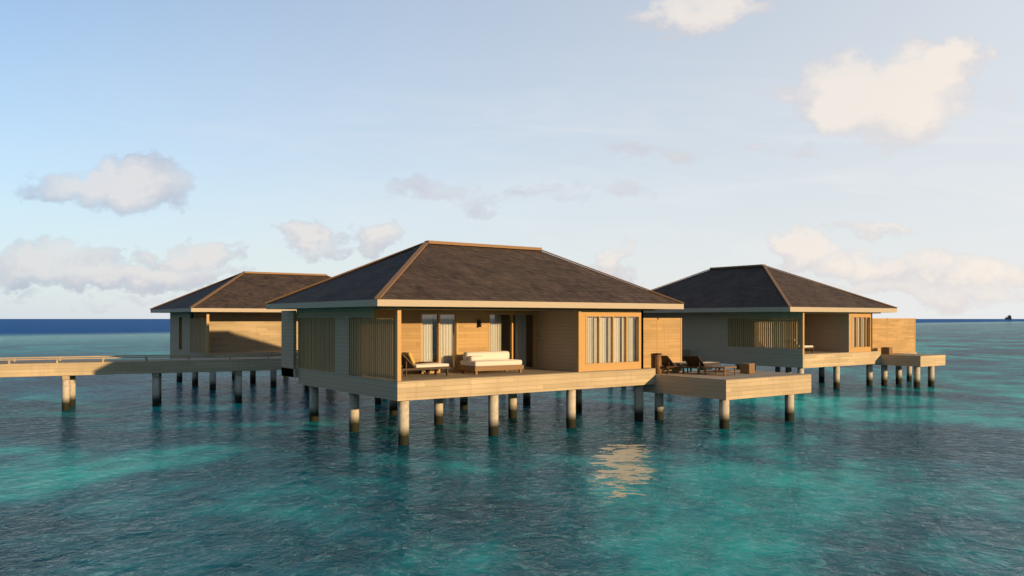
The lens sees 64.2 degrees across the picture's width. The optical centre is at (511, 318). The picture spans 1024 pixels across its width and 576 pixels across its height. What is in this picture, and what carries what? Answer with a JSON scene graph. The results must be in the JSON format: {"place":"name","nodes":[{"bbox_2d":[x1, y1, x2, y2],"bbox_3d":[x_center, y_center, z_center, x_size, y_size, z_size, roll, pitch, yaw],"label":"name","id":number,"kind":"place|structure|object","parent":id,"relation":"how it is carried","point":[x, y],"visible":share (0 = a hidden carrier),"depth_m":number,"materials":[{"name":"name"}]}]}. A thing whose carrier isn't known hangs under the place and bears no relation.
{"place":"outdoors","nodes":[
{"label":"outdoors","id":0,"kind":"place"},
{"bbox_2d":[0,319,1023,575],"bbox_3d":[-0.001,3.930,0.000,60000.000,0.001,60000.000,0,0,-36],"label":"ocean water","id":1,"kind":"structure","parent":0,"point":[120,475],"depth_m":20.34,"materials":[{"name":"teal liquid"}]},
{"bbox_2d":[150,271,330,389],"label":"villa","id":2,"kind":"object","parent":1,"relation":"in","point":[232,315],"visible":0.48,"depth_m":47.67,"materials":[{"name":"brown wood"}]},
{"bbox_2d":[0,349,688,410],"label":"boardwalk","id":3,"kind":"structure","parent":1,"relation":"on","point":[68,371],"depth_m":36.45,"materials":[{"name":"beige wood"}]},
{"bbox_2d":[265,240,683,444],"bbox_3d":[-1.628,1.127,31.640,13.086,8.005,10.270,0,0,-36],"label":"villa","id":4,"kind":"object","parent":1,"relation":"in","point":[555,323],"visible":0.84,"depth_m":29.20,"materials":[{"name":"brown wood"}]},
{"bbox_2d":[401,352,449,377],"bbox_3d":[-3.056,1.494,26.979,2.000,0.812,0.700,0,0,-40],"label":"sun lounger","id":5,"kind":"object","parent":4,"relation":"on","point":[408,362],"visible":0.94,"depth_m":26.64,"materials":[{"name":"white fabric"}]},
{"bbox_2d":[419,361,436,374],"bbox_3d":[-2.891,1.690,28.053,0.450,0.420,0.450,0,0,-41],"label":"side table","id":6,"kind":"object","parent":4,"relation":"on","point":[427,370],"visible":0.54,"depth_m":27.95,"materials":[{"name":"brown wood"}]},
{"bbox_2d":[459,351,523,374],"bbox_3d":[-0.722,1.530,28.669,2.050,0.740,1.050,0,0,-36],"label":"daybed","id":7,"kind":"object","parent":4,"relation":"on","point":[475,362],"visible":1,"depth_m":28.37,"materials":[{"name":"white fabric"}]},
{"bbox_2d":[654,353,661,373],"bbox_3d":[5.692,1.740,31.785,0.300,0.800,0.300,0,0,-36],"label":"deck bollard","id":8,"kind":"object","parent":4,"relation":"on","point":[658,360],"visible":0.95,"depth_m":31.68,"materials":[{"name":"brown wood"}]},
{"bbox_2d":[653,355,691,373],"bbox_3d":[6.380,1.783,32.466,0.700,0.714,2.000,0,0,42],"label":"sun lounger","id":9,"kind":"object","parent":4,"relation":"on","point":[667,363],"visible":0.72,"depth_m":31.91,"materials":[{"name":"brown wood"}]},
{"bbox_2d":[681,356,719,374],"bbox_3d":[7.480,1.783,32.188,0.700,0.714,2.000,0,0,40],"label":"sun lounger","id":10,"kind":"object","parent":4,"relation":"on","point":[695,362],"visible":0.87,"depth_m":31.68,"materials":[{"name":"brown wood"}]},
{"bbox_2d":[704,365,736,375],"bbox_3d":[7.950,1.975,31.159,0.900,0.330,0.900,0,0,44],"label":"table","id":11,"kind":"object","parent":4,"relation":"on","point":[723,371],"visible":1,"depth_m":30.97,"materials":[{"name":"brown wood"}]},
{"bbox_2d":[740,363,754,373],"bbox_3d":[9.227,1.940,31.976,0.420,0.400,0.420,0,0,-44],"label":"stool","id":12,"kind":"object","parent":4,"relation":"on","point":[747,368],"visible":1,"depth_m":31.83,"materials":[{"name":"brown wood"}]},
{"bbox_2d":[643,369,810,428],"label":"deck","id":13,"kind":"structure","parent":1,"relation":"in","point":[726,388],"depth_m":30.26,"materials":[{"name":"beige wood"}]},
{"bbox_2d":[643,264,897,388],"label":"villa","id":14,"kind":"object","parent":1,"relation":"in","point":[760,314],"visible":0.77,"depth_m":47.10,"materials":[{"name":"brown wood"}]},
{"bbox_2d":[790,338,813,352],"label":"sun lounger","id":15,"kind":"object","parent":14,"relation":"on","point":[808,347],"visible":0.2,"depth_m":45.44,"materials":[{"name":"white fabric"}]},
{"bbox_2d":[881,347,892,354],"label":"stool","id":16,"kind":"object","parent":14,"relation":"on","point":[887,350],"visible":0.99,"depth_m":48.09,"materials":[{"name":"brown wood"}]},
{"bbox_2d":[873,352,944,387],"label":"deck","id":17,"kind":"structure","parent":1,"relation":"in","point":[915,360],"depth_m":47.33,"materials":[{"name":"beige wood"}]},
{"bbox_2d":[0,0,1023,318],"label":"sky","id":18,"kind":"structure","parent":0,"point":[153,153],"materials":[{"name":"blue"}]},
{"bbox_2d":[643,318,681,372],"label":"privacy wall","id":19,"kind":"structure","parent":0,"point":[663,336],"depth_m":32.21,"materials":[{"name":"beige wood"}]},
{"bbox_2d":[872,318,915,352],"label":"privacy wall","id":20,"kind":"structure","parent":0,"point":[898,335],"depth_m":50.02,"materials":[{"name":"beige wood"}]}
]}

